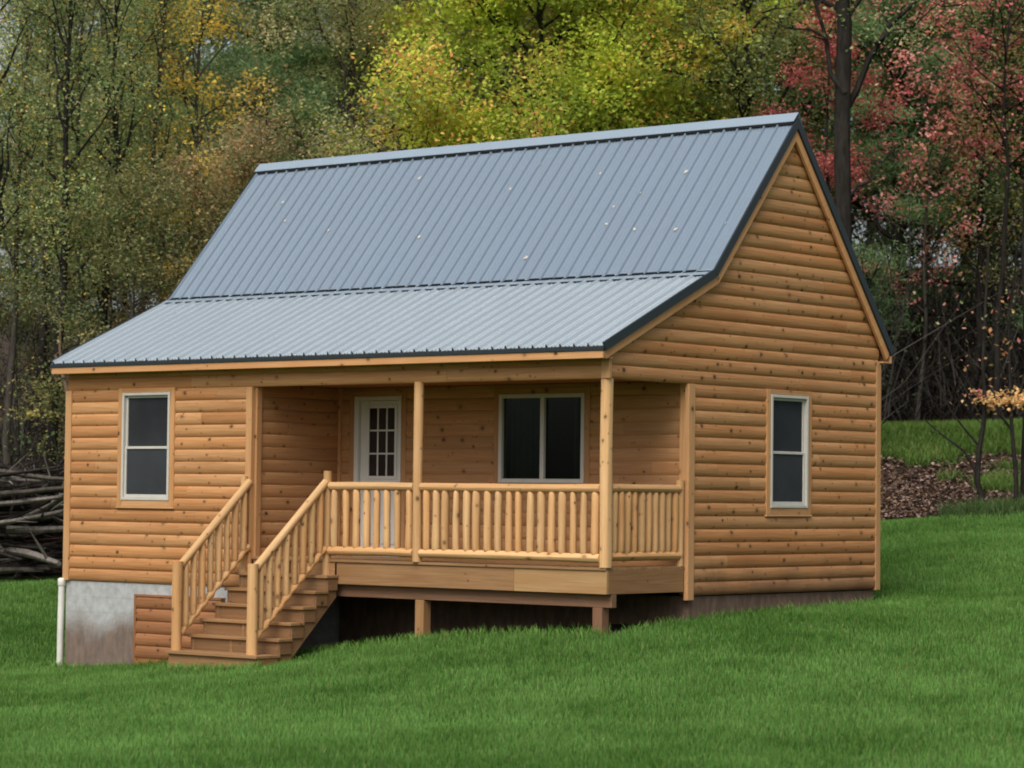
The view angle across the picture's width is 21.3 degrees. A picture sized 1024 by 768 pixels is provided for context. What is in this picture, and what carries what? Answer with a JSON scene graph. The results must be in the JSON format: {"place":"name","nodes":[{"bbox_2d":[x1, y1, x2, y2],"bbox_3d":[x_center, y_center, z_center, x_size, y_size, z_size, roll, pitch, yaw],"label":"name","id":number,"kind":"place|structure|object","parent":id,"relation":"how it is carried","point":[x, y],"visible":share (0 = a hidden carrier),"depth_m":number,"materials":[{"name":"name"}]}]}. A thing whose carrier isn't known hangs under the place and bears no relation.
{"place":"outdoors","nodes":[
{"label":"outdoors","id":0,"kind":"place"},
{"bbox_2d":[49,591,900,674],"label":"edge grass","id":1,"kind":"structure","parent":0,"point":[212,668],"depth_m":32.16,"materials":[{"name":"green plant"}]},
{"bbox_2d":[0,0,1019,310],"label":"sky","id":2,"kind":"structure","parent":0,"point":[228,42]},
{"bbox_2d":[0,267,1023,767],"bbox_3d":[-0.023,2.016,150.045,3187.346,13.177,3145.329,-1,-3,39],"label":"ground","id":3,"kind":"structure","parent":0,"point":[546,629],"depth_m":36.23,"materials":[{"name":"green plant"}]},
{"bbox_2d":[0,107,43,379],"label":"forest tree","id":4,"kind":"object","parent":3,"relation":"on","point":[8,274],"visible":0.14,"depth_m":65.96,"materials":[{"name":"green plant"}]},
{"bbox_2d":[0,391,61,468],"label":"shrub","id":5,"kind":"object","parent":3,"relation":"on","point":[29,413],"visible":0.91,"depth_m":45.75,"materials":[{"name":"green plant"}]},
{"bbox_2d":[0,534,62,569],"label":"dead branch","id":6,"kind":"object","parent":3,"relation":"on","point":[54,567],"visible":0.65,"depth_m":44.11,"materials":[{"name":"wood"}]},
{"bbox_2d":[0,440,63,582],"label":"brush","id":7,"kind":"object","parent":3,"relation":"on","point":[49,545],"visible":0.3,"depth_m":44.09,"materials":[{"name":"brown plant"}]},
{"bbox_2d":[0,551,19,560],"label":"dead branch","id":8,"kind":"object","parent":7,"relation":"in","point":[3,554],"visible":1,"depth_m":43.67,"materials":[{"name":"grey wood"}]},
{"bbox_2d":[0,463,23,470],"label":"dead branch","id":9,"kind":"object","parent":7,"relation":"in","point":[9,467],"visible":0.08,"depth_m":45.63,"materials":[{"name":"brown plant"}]},
{"bbox_2d":[0,533,28,537],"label":"dead branch","id":10,"kind":"object","parent":7,"relation":"in","point":[13,536],"visible":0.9,"depth_m":44.17,"materials":[{"name":"grey wood"}]},
{"bbox_2d":[0,558,29,561],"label":"dead branch","id":11,"kind":"object","parent":7,"relation":"in","point":[4,559],"visible":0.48,"depth_m":43.97,"materials":[{"name":"wood"}]},
{"bbox_2d":[0,481,30,490],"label":"dead branch","id":12,"kind":"object","parent":7,"relation":"in","point":[21,484],"visible":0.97,"depth_m":44.12,"materials":[{"name":"wood"}]},
{"bbox_2d":[1,543,45,549],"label":"dead branch","id":13,"kind":"object","parent":7,"relation":"in","point":[12,545],"visible":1,"depth_m":44.11,"materials":[{"name":"grey wood"}]},
{"bbox_2d":[0,565,49,573],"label":"dead branch","id":14,"kind":"object","parent":7,"relation":"in","point":[8,570],"visible":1,"depth_m":43.86,"materials":[{"name":"grey wood"}]},
{"bbox_2d":[0,501,50,542],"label":"dead branch","id":15,"kind":"object","parent":7,"relation":"in","point":[30,510],"visible":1,"depth_m":43.78,"materials":[{"name":"grey wood"}]},
{"bbox_2d":[0,492,55,499],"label":"dead branch","id":16,"kind":"object","parent":7,"relation":"in","point":[48,493],"visible":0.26,"depth_m":44.40,"materials":[{"name":"wood"}]},
{"bbox_2d":[0,537,59,542],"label":"dead branch","id":17,"kind":"object","parent":7,"relation":"in","point":[31,541],"visible":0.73,"depth_m":44.55,"materials":[{"name":"wood"}]},
{"bbox_2d":[0,468,62,485],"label":"dead branch","id":18,"kind":"object","parent":7,"relation":"in","point":[10,479],"visible":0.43,"depth_m":44.16,"materials":[{"name":"grey wood"}]},
{"bbox_2d":[0,535,62,540],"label":"dead branch","id":19,"kind":"object","parent":7,"relation":"in","point":[28,538],"visible":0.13,"depth_m":44.87,"materials":[{"name":"wood"}]},
{"bbox_2d":[0,473,63,496],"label":"dead branch","id":20,"kind":"object","parent":7,"relation":"in","point":[28,491],"visible":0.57,"depth_m":43.35,"materials":[{"name":"wood"}]},
{"bbox_2d":[0,452,63,480],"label":"dead branch","id":21,"kind":"object","parent":7,"relation":"in","point":[41,477],"visible":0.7,"depth_m":43.67,"materials":[{"name":"grey wood"}]},
{"bbox_2d":[0,509,63,524],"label":"dead branch","id":22,"kind":"object","parent":7,"relation":"in","point":[30,517],"visible":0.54,"depth_m":43.76,"materials":[{"name":"grey wood"}]},
{"bbox_2d":[0,495,63,510],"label":"dead branch","id":23,"kind":"object","parent":7,"relation":"in","point":[26,501],"visible":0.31,"depth_m":43.66,"materials":[{"name":"grey wood"}]},
{"bbox_2d":[0,500,63,510],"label":"dead branch","id":24,"kind":"object","parent":7,"relation":"in","point":[15,508],"visible":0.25,"depth_m":44.37,"materials":[{"name":"wood"}]},
{"bbox_2d":[1,511,62,522],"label":"dead branch","id":25,"kind":"object","parent":7,"relation":"in","point":[56,519],"visible":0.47,"depth_m":44.40,"materials":[{"name":"grey wood"}]},
{"bbox_2d":[3,526,61,565],"bbox_3d":[-7.956,2.586,43.798,0.592,0.617,2.503,2,-3,-35],"label":"dead branch","id":26,"kind":"object","parent":7,"relation":"in","point":[31,554],"visible":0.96,"depth_m":43.47,"materials":[{"name":"grey wood"}]},
{"bbox_2d":[0,464,64,476],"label":"dead branch","id":27,"kind":"object","parent":7,"relation":"in","point":[23,472],"visible":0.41,"depth_m":43.73,"materials":[{"name":"wood"}]},
{"bbox_2d":[0,456,64,477],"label":"dead branch","id":28,"kind":"object","parent":7,"relation":"in","point":[56,469],"visible":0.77,"depth_m":43.94,"materials":[{"name":"wood"}]},
{"bbox_2d":[6,525,62,533],"bbox_3d":[-7.105,2.188,44.090,2.130,0.492,0.538,1,-2,-18],"label":"dead branch","id":29,"kind":"object","parent":7,"relation":"in","point":[25,529],"visible":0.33,"depth_m":43.94,"materials":[{"name":"grey wood"}]},
{"bbox_2d":[12,533,62,535],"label":"dead branch","id":30,"kind":"object","parent":7,"relation":"in","point":[55,534],"visible":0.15,"depth_m":45.10,"materials":[{"name":"wood"}]},
{"bbox_2d":[16,513,63,525],"bbox_3d":[-7.413,2.149,44.291,2.424,0.499,0.351,0,-3,21],"label":"dead branch","id":31,"kind":"object","parent":7,"relation":"in","point":[51,518],"visible":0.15,"depth_m":44.42,"materials":[{"name":"grey wood"}]},
{"bbox_2d":[21,482,63,516],"bbox_3d":[-7.387,1.660,43.831,0.682,1.179,1.744,2,-3,-26],"label":"dead branch","id":32,"kind":"object","parent":7,"relation":"in","point":[53,503],"visible":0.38,"depth_m":44.00,"materials":[{"name":"grey wood"}]},
{"bbox_2d":[23,540,62,549],"bbox_3d":[-7.689,2.625,44.287,1.447,0.383,0.217,0,-2,11],"label":"dead branch","id":33,"kind":"object","parent":7,"relation":"in","point":[57,542],"visible":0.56,"depth_m":44.31,"materials":[{"name":"grey wood"}]},
{"bbox_2d":[24,459,64,473],"bbox_3d":[-7.442,1.291,44.346,1.540,0.514,0.706,0,-2,17],"label":"dead branch","id":34,"kind":"object","parent":7,"relation":"in","point":[46,467],"visible":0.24,"depth_m":44.30,"materials":[{"name":"wood"}]},
{"bbox_2d":[40,550,62,557],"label":"dead branch","id":35,"kind":"object","parent":7,"relation":"in","point":[56,555],"visible":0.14,"depth_m":44.43,"materials":[{"name":"wood"}]},
{"bbox_2d":[49,499,63,509],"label":"dead branch","id":36,"kind":"object","parent":7,"relation":"in","point":[58,507],"visible":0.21,"depth_m":44.28,"materials":[{"name":"grey wood"}]},
{"bbox_2d":[7,560,62,564],"bbox_3d":[-7.395,2.986,44.965,1.869,0.206,0.333,1,-3,-19],"label":"dead branch","id":37,"kind":"object","parent":3,"relation":"on","point":[22,561],"visible":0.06,"depth_m":44.78,"materials":[{"name":"grey wood"}]},
{"bbox_2d":[0,0,97,260],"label":"bare tree","id":38,"kind":"object","parent":3,"relation":"on","point":[2,199],"visible":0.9,"depth_m":46.86,"materials":[{"name":"green plant"}]},
{"bbox_2d":[0,57,101,440],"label":"forest tree","id":39,"kind":"object","parent":3,"relation":"on","point":[28,135],"visible":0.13,"depth_m":69.16,"materials":[{"name":"green plant"}]},
{"bbox_2d":[0,0,119,546],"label":"bare tree","id":40,"kind":"object","parent":3,"relation":"on","point":[11,367],"visible":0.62,"depth_m":48.25,"materials":[{"name":"green plant"}]},
{"bbox_2d":[43,303,76,415],"bbox_3d":[-7.509,0.995,45.341,0.660,4.697,0.238,0,-2,7],"label":"bent sapling","id":41,"kind":"object","parent":3,"relation":"on","point":[64,380],"visible":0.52,"depth_m":45.35,"materials":[{"name":"beige wood"}]},
{"bbox_2d":[57,578,65,667],"bbox_3d":[-6.011,3.221,36.242,0.106,1.278,0.106,-1,-3,39],"label":"drain pipe","id":42,"kind":"object","parent":3,"relation":"on","point":[61,593],"visible":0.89,"depth_m":36.22,"materials":[{"name":"white plastic"}]},
{"bbox_2d":[0,0,123,467],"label":"bare tree","id":43,"kind":"object","parent":3,"relation":"on","point":[44,272],"visible":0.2,"depth_m":53.32,"materials":[{"name":"green plant"}]},
{"bbox_2d":[0,135,129,445],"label":"forest tree","id":44,"kind":"object","parent":3,"relation":"on","point":[28,307],"visible":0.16,"depth_m":63.10,"materials":[{"name":"green plant"}]},
{"bbox_2d":[0,0,143,345],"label":"forest tree","id":45,"kind":"object","parent":3,"relation":"on","point":[62,112],"visible":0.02,"depth_m":84.92,"materials":[{"name":"green plant"}]},
{"bbox_2d":[0,0,170,345],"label":"bare tree","id":46,"kind":"object","parent":3,"relation":"on","point":[89,31],"visible":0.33,"depth_m":49.18,"materials":[{"name":"green plant"}]},
{"bbox_2d":[0,0,175,550],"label":"bare tree","id":47,"kind":"object","parent":3,"relation":"on","point":[65,188],"visible":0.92,"depth_m":46.61,"materials":[{"name":"green plant"}]},
{"bbox_2d":[23,0,194,329],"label":"bare tree","id":48,"kind":"object","parent":3,"relation":"on","point":[111,295],"visible":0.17,"depth_m":51.92,"materials":[{"name":"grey plant"}]},
{"bbox_2d":[0,143,221,468],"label":"autumn tree","id":49,"kind":"object","parent":3,"relation":"on","point":[133,212],"visible":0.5,"depth_m":45.91,"materials":[{"name":"green plant"}]},
{"bbox_2d":[0,0,221,333],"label":"bare tree","id":50,"kind":"object","parent":3,"relation":"on","point":[105,293],"visible":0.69,"depth_m":47.74,"materials":[{"name":"green plant"}]},
{"bbox_2d":[11,35,211,376],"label":"forest tree","id":51,"kind":"object","parent":3,"relation":"on","point":[114,310],"visible":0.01,"depth_m":67.03,"materials":[{"name":"green plant"}]},
{"bbox_2d":[0,0,228,321],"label":"forest tree","id":52,"kind":"object","parent":3,"relation":"on","point":[34,63],"visible":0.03,"depth_m":72.46,"materials":[{"name":"green plant"}]},
{"bbox_2d":[31,0,235,311],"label":"bare tree","id":53,"kind":"object","parent":3,"relation":"on","point":[156,98],"visible":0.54,"depth_m":49.82,"materials":[{"name":"green plant"}]},
{"bbox_2d":[70,0,250,291],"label":"forest tree","id":54,"kind":"object","parent":3,"relation":"on","point":[151,80],"visible":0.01,"depth_m":82.33,"materials":[{"name":"green plant"}]},
{"bbox_2d":[78,0,243,301],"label":"bare tree","id":55,"kind":"object","parent":3,"relation":"on","point":[190,53],"visible":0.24,"depth_m":52.87,"materials":[{"name":"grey plant"}]},
{"bbox_2d":[3,0,330,311],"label":"forest tree","id":56,"kind":"object","parent":3,"relation":"on","point":[252,4],"visible":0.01,"depth_m":72.78,"materials":[{"name":"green plant"}]},
{"bbox_2d":[14,64,330,350],"bbox_3d":[-4.731,-1.128,48.298,6.689,8.771,5.023,3,-3,-43],"label":"autumn tree","id":57,"kind":"object","parent":3,"relation":"on","point":[237,162],"visible":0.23,"depth_m":47.29,"materials":[{"name":"brown plant"}]},
{"bbox_2d":[24,0,351,288],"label":"forest tree","id":58,"kind":"object","parent":3,"relation":"on","point":[184,112],"visible":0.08,"depth_m":63.65,"materials":[{"name":"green plant"}]},
{"bbox_2d":[128,0,281,298],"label":"birch tree","id":59,"kind":"object","parent":3,"relation":"on","point":[195,78],"visible":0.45,"depth_m":50.36,"materials":[{"name":"green plant"}]},
{"bbox_2d":[148,0,379,271],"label":"pine tree","id":60,"kind":"object","parent":3,"relation":"on","point":[296,57],"visible":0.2,"depth_m":54.11,"materials":[{"name":"green plant"}]},
{"bbox_2d":[169,1,381,158],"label":"forest tree","id":61,"kind":"object","parent":3,"relation":"on","point":[282,42],"depth_m":82.16,"materials":[{"name":"green plant"}]},
{"bbox_2d":[179,0,478,204],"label":"autumn tree","id":62,"kind":"object","parent":3,"relation":"on","point":[347,37],"visible":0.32,"depth_m":53.25,"materials":[{"name":"green plant"}]},
{"bbox_2d":[220,0,506,159],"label":"forest tree","id":63,"kind":"object","parent":3,"relation":"on","point":[360,87],"depth_m":68.51,"materials":[{"name":"green plant"}]},
{"bbox_2d":[260,0,529,143],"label":"forest tree","id":64,"kind":"object","parent":3,"relation":"on","point":[388,50],"depth_m":81.02,"materials":[{"name":"green plant"}]},
{"bbox_2d":[226,0,583,160],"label":"forest tree","id":65,"kind":"object","parent":3,"relation":"on","point":[404,49],"visible":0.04,"depth_m":59.99,"materials":[{"name":"green plant"}]},
{"bbox_2d":[320,0,579,150],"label":"forest tree","id":66,"kind":"object","parent":3,"relation":"on","point":[471,30],"visible":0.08,"depth_m":64.13,"materials":[{"name":"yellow plant"}]},
{"bbox_2d":[385,1,527,150],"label":"forest tree","id":67,"kind":"object","parent":3,"relation":"on","point":[442,56],"depth_m":73.32,"materials":[{"name":"green plant"}]},
{"bbox_2d":[50,112,894,667],"bbox_3d":[-0.980,0.404,35.256,9.294,7.460,7.349,-1,-3,39],"label":"log cabin","id":68,"kind":"object","parent":3,"relation":"on","point":[370,414],"visible":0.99,"depth_m":33.83,"materials":[{"name":"brown wood"}]},
{"bbox_2d":[115,387,176,508],"bbox_3d":[-4.738,0.833,35.378,1.088,1.567,0.102,-1,-3,39],"label":"window","id":69,"kind":"structure","parent":68,"relation":"in","point":[146,424],"depth_m":35.39,"materials":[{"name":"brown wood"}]},
{"bbox_2d":[348,390,406,556],"bbox_3d":[-1.713,1.151,34.939,0.980,2.126,0.085,-1,-3,39],"label":"door","id":70,"kind":"structure","parent":68,"relation":"in","point":[377,429],"depth_m":34.97,"materials":[{"name":"white paint"}]},
{"bbox_2d":[493,387,590,483],"bbox_3d":[0.434,0.672,33.320,1.500,1.245,0.273,-1,-3,39],"label":"sliding window","id":71,"kind":"structure","parent":68,"relation":"in","point":[528,405],"depth_m":33.51,"materials":[{"name":"black glass"}]},
{"bbox_2d":[763,389,811,516],"bbox_3d":[3.377,0.853,33.420,0.102,1.549,1.014,-1,-3,39],"label":"window","id":72,"kind":"structure","parent":68,"relation":"in","point":[788,452],"depth_m":33.44,"materials":[{"name":"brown wood"}]},
{"bbox_2d":[393,0,605,146],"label":"forest tree","id":73,"kind":"object","parent":3,"relation":"on","point":[504,71],"depth_m":69.07,"materials":[{"name":"green plant"}]},
{"bbox_2d":[0,505,1023,767],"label":"lawn grass","id":74,"kind":"structure","parent":3,"relation":"on","point":[116,721],"depth_m":26.12,"materials":[{"name":"green plant"}]},
{"bbox_2d":[0,1,1023,556],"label":"undergrowth","id":75,"kind":"object","parent":3,"relation":"on","point":[944,355],"visible":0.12,"depth_m":54.25,"materials":[{"name":"brown plant"}]},
{"bbox_2d":[283,0,836,155],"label":"maple tree","id":76,"kind":"object","parent":3,"relation":"on","point":[575,87],"visible":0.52,"depth_m":52.29,"materials":[{"name":"yellow plant"}]},
{"bbox_2d":[431,0,771,135],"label":"forest tree","id":77,"kind":"object","parent":3,"relation":"on","point":[518,74],"visible":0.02,"depth_m":62.13,"materials":[{"name":"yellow plant"}]},
{"bbox_2d":[548,0,797,132],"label":"forest tree","id":78,"kind":"object","parent":3,"relation":"on","point":[721,72],"depth_m":69.81,"materials":[{"name":"green plant"}]},
{"bbox_2d":[520,0,861,134],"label":"maple tree","id":79,"kind":"object","parent":3,"relation":"on","point":[707,107],"visible":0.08,"depth_m":55.71,"materials":[{"name":"green plant"}]},
{"bbox_2d":[580,0,861,151],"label":"oak tree","id":80,"kind":"object","parent":3,"relation":"on","point":[748,95],"visible":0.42,"depth_m":53.50,"materials":[{"name":"green plant"}]},
{"bbox_2d":[535,0,927,229],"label":"forest tree","id":81,"kind":"object","parent":3,"relation":"on","point":[731,107],"visible":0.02,"depth_m":61.06,"materials":[{"name":"green plant"}]},
{"bbox_2d":[713,0,887,230],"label":"forest tree","id":82,"kind":"object","parent":3,"relation":"on","point":[817,108],"visible":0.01,"depth_m":71.53,"materials":[{"name":"red plant"}]},
{"bbox_2d":[654,0,1003,330],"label":"forest tree","id":83,"kind":"object","parent":3,"relation":"on","point":[811,120],"visible":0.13,"depth_m":58.70,"materials":[{"name":"green plant"}]},
{"bbox_2d":[753,0,915,202],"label":"maple tree","id":84,"kind":"object","parent":3,"relation":"on","point":[825,164],"visible":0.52,"depth_m":50.92,"materials":[{"name":"red plant"}]},
{"bbox_2d":[728,0,981,244],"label":"oak tree","id":85,"kind":"object","parent":3,"relation":"on","point":[844,99],"visible":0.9,"depth_m":49.57,"materials":[{"name":"brown plant"}]},
{"bbox_2d":[766,25,975,299],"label":"forest tree","id":86,"kind":"object","parent":3,"relation":"on","point":[852,165],"depth_m":71.96,"materials":[{"name":"red plant"}]},
{"bbox_2d":[777,0,1023,420],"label":"tree","id":87,"kind":"object","parent":3,"relation":"on","point":[899,258],"visible":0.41,"depth_m":56.06,"materials":[{"name":"green plant"}]},
{"bbox_2d":[786,0,1022,353],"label":"forest tree","id":88,"kind":"object","parent":3,"relation":"on","point":[914,106],"visible":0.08,"depth_m":61.03,"materials":[{"name":"red plant"}]},
{"bbox_2d":[819,0,1021,347],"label":"forest tree","id":89,"kind":"object","parent":3,"relation":"on","point":[914,134],"visible":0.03,"depth_m":64.73,"materials":[{"name":"red plant"}]},
{"bbox_2d":[851,37,999,422],"bbox_3d":[8.054,-2.826,53.903,3.310,8.199,3.269,0,-2,7],"label":"maple tree","id":90,"kind":"object","parent":3,"relation":"on","point":[932,134],"visible":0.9,"depth_m":53.77,"materials":[{"name":"red plant"}]},
{"bbox_2d":[833,2,1021,327],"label":"forest tree","id":91,"kind":"object","parent":3,"relation":"on","point":[987,211],"visible":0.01,"depth_m":65.27,"materials":[{"name":"red plant"}]},
{"bbox_2d":[916,476,951,518],"bbox_3d":[6.995,1.894,45.004,0.645,0.879,0.122,1,-2,-18],"label":"dead sprig","id":92,"kind":"object","parent":3,"relation":"on","point":[928,508],"visible":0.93,"depth_m":44.94,"materials":[{"name":"brown wood"}]},
{"bbox_2d":[851,0,1023,420],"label":"maple tree","id":93,"kind":"object","parent":3,"relation":"on","point":[1004,103],"visible":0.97,"depth_m":52.60,"materials":[{"name":"red plant"}]},
{"bbox_2d":[857,21,1020,338],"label":"forest tree","id":94,"kind":"object","parent":3,"relation":"on","point":[947,228],"visible":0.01,"depth_m":71.49,"materials":[{"name":"red plant"}]},
{"bbox_2d":[858,1,1023,228],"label":"forest tree","id":95,"kind":"object","parent":3,"relation":"on","point":[995,107],"visible":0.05,"depth_m":58.72,"materials":[{"name":"red plant"}]},
{"bbox_2d":[861,0,1023,210],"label":"forest tree","id":96,"kind":"object","parent":3,"relation":"on","point":[1000,60],"visible":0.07,"depth_m":58.69,"materials":[{"name":"red plant"}]},
{"bbox_2d":[875,0,1023,419],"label":"autumn tree","id":97,"kind":"object","parent":3,"relation":"on","point":[979,307],"visible":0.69,"depth_m":54.52,"materials":[{"name":"red plant"}]},
{"bbox_2d":[880,435,1020,518],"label":"leaf litter","id":98,"kind":"object","parent":3,"relation":"on","point":[904,511],"visible":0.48,"depth_m":47.41,"materials":[{"name":"brown plant"}]},
{"bbox_2d":[900,0,1023,275],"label":"autumn tree","id":99,"kind":"object","parent":3,"relation":"on","point":[1009,64],"visible":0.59,"depth_m":55.12,"materials":[{"name":"red plant"}]},
{"bbox_2d":[913,239,1023,504],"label":"sapling","id":100,"kind":"object","parent":3,"relation":"on","point":[977,470],"visible":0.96,"depth_m":45.54,"materials":[{"name":"brown plant"}]},
{"bbox_2d":[936,490,1023,522],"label":"edge weeds","id":101,"kind":"object","parent":3,"relation":"on","point":[991,505],"visible":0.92,"depth_m":44.90,"materials":[{"name":"green plant"}]},
{"bbox_2d":[950,235,1023,500],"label":"sapling","id":102,"kind":"object","parent":3,"relation":"on","point":[1009,399],"visible":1,"depth_m":45.39,"materials":[{"name":"orange plant"}]},
{"bbox_2d":[951,31,1023,497],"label":"sapling","id":103,"kind":"object","parent":3,"relation":"on","point":[1022,443],"visible":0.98,"depth_m":46.20,"materials":[{"name":"red plant"}]},
{"bbox_2d":[881,417,1022,495],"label":"bank grass","id":104,"kind":"structure","parent":0,"point":[996,433],"depth_m":49.81,"materials":[{"name":"green plant"}]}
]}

